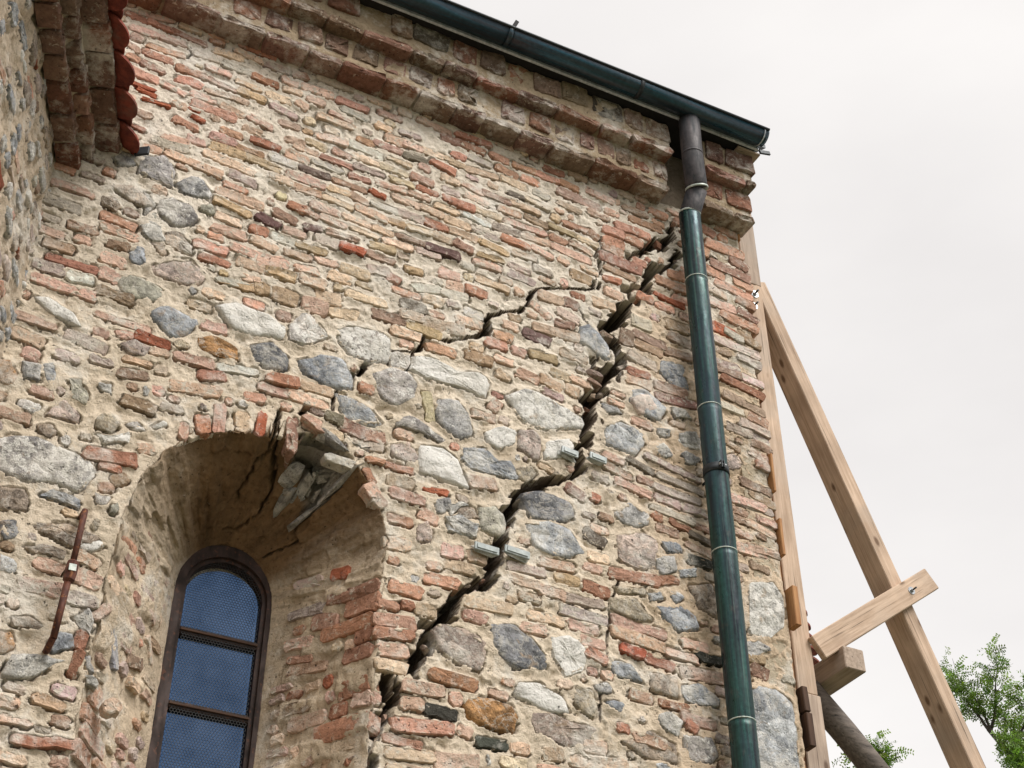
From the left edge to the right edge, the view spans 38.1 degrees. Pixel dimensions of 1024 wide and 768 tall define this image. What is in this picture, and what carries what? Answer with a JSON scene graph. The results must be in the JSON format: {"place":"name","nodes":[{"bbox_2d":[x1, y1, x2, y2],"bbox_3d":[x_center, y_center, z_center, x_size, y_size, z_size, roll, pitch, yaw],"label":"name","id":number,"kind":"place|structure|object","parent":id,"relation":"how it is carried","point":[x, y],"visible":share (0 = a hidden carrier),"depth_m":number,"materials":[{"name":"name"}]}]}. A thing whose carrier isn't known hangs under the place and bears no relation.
{"place":"outdoors","nodes":[
{"label":"outdoors","id":0,"kind":"place"},
{"bbox_2d":[451,0,1023,767],"label":"sky","id":1,"kind":"structure","parent":0,"point":[887,201],"materials":[{"name":"white"}]},
{"label":"ground","id":2,"kind":"structure","parent":0,"visible":0},
{"bbox_2d":[0,0,122,360],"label":"apse wall","id":3,"kind":"structure","parent":2,"relation":"on","point":[58,76],"depth_m":5.38,"materials":[{"name":"stone"}]},
{"bbox_2d":[34,0,149,156],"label":"apse roof","id":4,"kind":"structure","parent":3,"relation":"on","point":[127,108],"depth_m":5.71,"materials":[{"name":"red ceramic"}]},
{"bbox_2d":[0,0,804,767],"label":"church wall","id":5,"kind":"structure","parent":2,"relation":"on","point":[342,332],"depth_m":5.84,"materials":[{"name":"stone"}]},
{"bbox_2d":[42,508,87,653],"bbox_3d":[-1.442,0.630,4.803,0.043,0.532,0.159,18,-41,-21],"label":"iron tie rod","id":6,"kind":"object","parent":5,"relation":"attached to","point":[70,571],"visible":0.94,"depth_m":4.73,"materials":[{"name":"brown metal"}]},
{"bbox_2d":[146,545,271,767],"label":"window","id":7,"kind":"structure","parent":5,"relation":"in","point":[208,705],"depth_m":5.44,"materials":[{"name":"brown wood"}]},
{"bbox_2d":[471,541,498,557],"bbox_3d":[-0.101,0.638,5.690,0.112,0.047,0.036,18,-41,-21],"label":"crack gauge","id":8,"kind":"object","parent":5,"relation":"attached to","point":[489,551],"visible":1,"depth_m":5.68,"materials":[{"name":"white plastic"}]},
{"bbox_2d":[503,544,529,562],"bbox_3d":[0.017,0.660,5.751,0.122,0.048,0.037,18,-41,-21],"label":"crack gauge","id":9,"kind":"object","parent":5,"relation":"attached to","point":[521,555],"visible":1,"depth_m":5.74,"materials":[{"name":"white plastic"}]},
{"bbox_2d":[360,0,770,162],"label":"church roof","id":10,"kind":"structure","parent":5,"relation":"on","point":[670,120],"depth_m":7.41,"materials":[{"name":"metal"}]},
{"bbox_2d":[387,0,769,146],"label":"rain gutter","id":11,"kind":"object","parent":10,"relation":"attached to","point":[508,36],"visible":1,"depth_m":7.33,"materials":[{"name":"metal"}]},
{"bbox_2d":[557,445,578,462],"bbox_3d":[0.232,0.290,6.179,0.095,0.050,0.036,18,-41,-21],"label":"crack gauge","id":12,"kind":"object","parent":5,"relation":"attached to","point":[567,453],"visible":1,"depth_m":6.17,"materials":[{"name":"white plastic"}]},
{"bbox_2d":[586,451,606,465],"bbox_3d":[0.354,0.315,6.239,0.096,0.042,0.037,18,-41,-21],"label":"crack gauge","id":13,"kind":"object","parent":5,"relation":"attached to","point":[596,459],"visible":1,"depth_m":6.23,"materials":[{"name":"white plastic"}]},
{"bbox_2d":[678,114,760,767],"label":"downpipe","id":14,"kind":"object","parent":5,"relation":"attached to","point":[742,730],"visible":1,"depth_m":6.37,"materials":[{"name":"green metal"}]},
{"bbox_2d":[767,453,775,493],"bbox_3d":[1.170,0.410,6.723,0.013,0.210,0.050,18,-42,-20],"label":"wooden wedge","id":15,"kind":"object","parent":5,"relation":"on","point":[771,481],"visible":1,"depth_m":6.70,"materials":[{"name":"orange wood"}]},
{"bbox_2d":[775,518,785,557],"bbox_3d":[1.173,0.679,6.515,0.016,0.190,0.050,18,-42,-21],"label":"wooden wedge","id":16,"kind":"object","parent":5,"relation":"attached to","point":[780,540],"visible":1,"depth_m":6.50,"materials":[{"name":"orange wood"}]},
{"bbox_2d":[784,585,801,630],"bbox_3d":[1.190,0.949,6.292,0.029,0.190,0.060,18,-42,-20],"label":"wooden wedge","id":17,"kind":"object","parent":5,"relation":"attached to","point":[793,607],"visible":1,"depth_m":6.27,"materials":[{"name":"orange wood"}]},
{"bbox_2d":[799,712,815,751],"bbox_3d":[1.187,1.399,5.970,0.030,0.145,0.060,18,-41,-21],"label":"wooden wedge","id":18,"kind":"object","parent":5,"relation":"attached to","point":[808,732],"visible":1,"depth_m":5.95,"materials":[{"name":"brown wood"}]},
{"bbox_2d":[796,686,810,715],"bbox_3d":[1.182,1.293,6.050,0.029,0.110,0.060,16,-41,-22],"label":"wooden wedge","id":19,"kind":"object","parent":18,"relation":"on","point":[803,699],"visible":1,"depth_m":6.03,"materials":[{"name":"brown wood"}]},
{"bbox_2d":[738,214,829,767],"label":"timber post","id":20,"kind":"object","parent":2,"relation":"on","point":[817,756],"visible":0.47,"depth_m":6.67,"materials":[{"name":"beige wood"}]},
{"bbox_2d":[814,646,865,694],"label":"waling beam","id":21,"kind":"structure","parent":20,"relation":"attached to","point":[843,666],"depth_m":6.34,"materials":[{"name":"beige wood"}]},
{"bbox_2d":[755,282,985,767],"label":"raking brace","id":22,"kind":"object","parent":20,"relation":"attached to","point":[955,740],"visible":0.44,"depth_m":6.92,"materials":[{"name":"beige wood"}]},
{"bbox_2d":[808,569,937,659],"bbox_3d":[1.625,1.006,6.587,0.902,0.110,0.068,-18,-22,-41],"label":"tie plank","id":23,"kind":"object","parent":22,"relation":"attached to","point":[849,628],"visible":1,"depth_m":6.56,"materials":[{"name":"wood"}]},
{"bbox_2d":[806,611,819,664],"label":"neighbour roof","id":24,"kind":"structure","parent":2,"relation":"on","point":[815,660],"depth_m":8.19,"materials":[{"name":"red ceramic"}]},
{"bbox_2d":[816,681,889,767],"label":"round prop","id":25,"kind":"object","parent":2,"relation":"on","point":[850,739],"visible":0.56,"depth_m":6.29,"materials":[{"name":"brown wood"}]},
{"bbox_2d":[831,729,913,767],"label":"locust tree","id":26,"kind":"object","parent":2,"relation":"on","point":[885,756],"visible":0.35,"depth_m":19.59,"materials":[{"name":"green plant"}]},
{"bbox_2d":[939,633,1023,767],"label":"locust tree","id":27,"kind":"object","parent":2,"relation":"on","point":[1012,750],"visible":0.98,"depth_m":20.36,"materials":[{"name":"green plant"}]}
]}

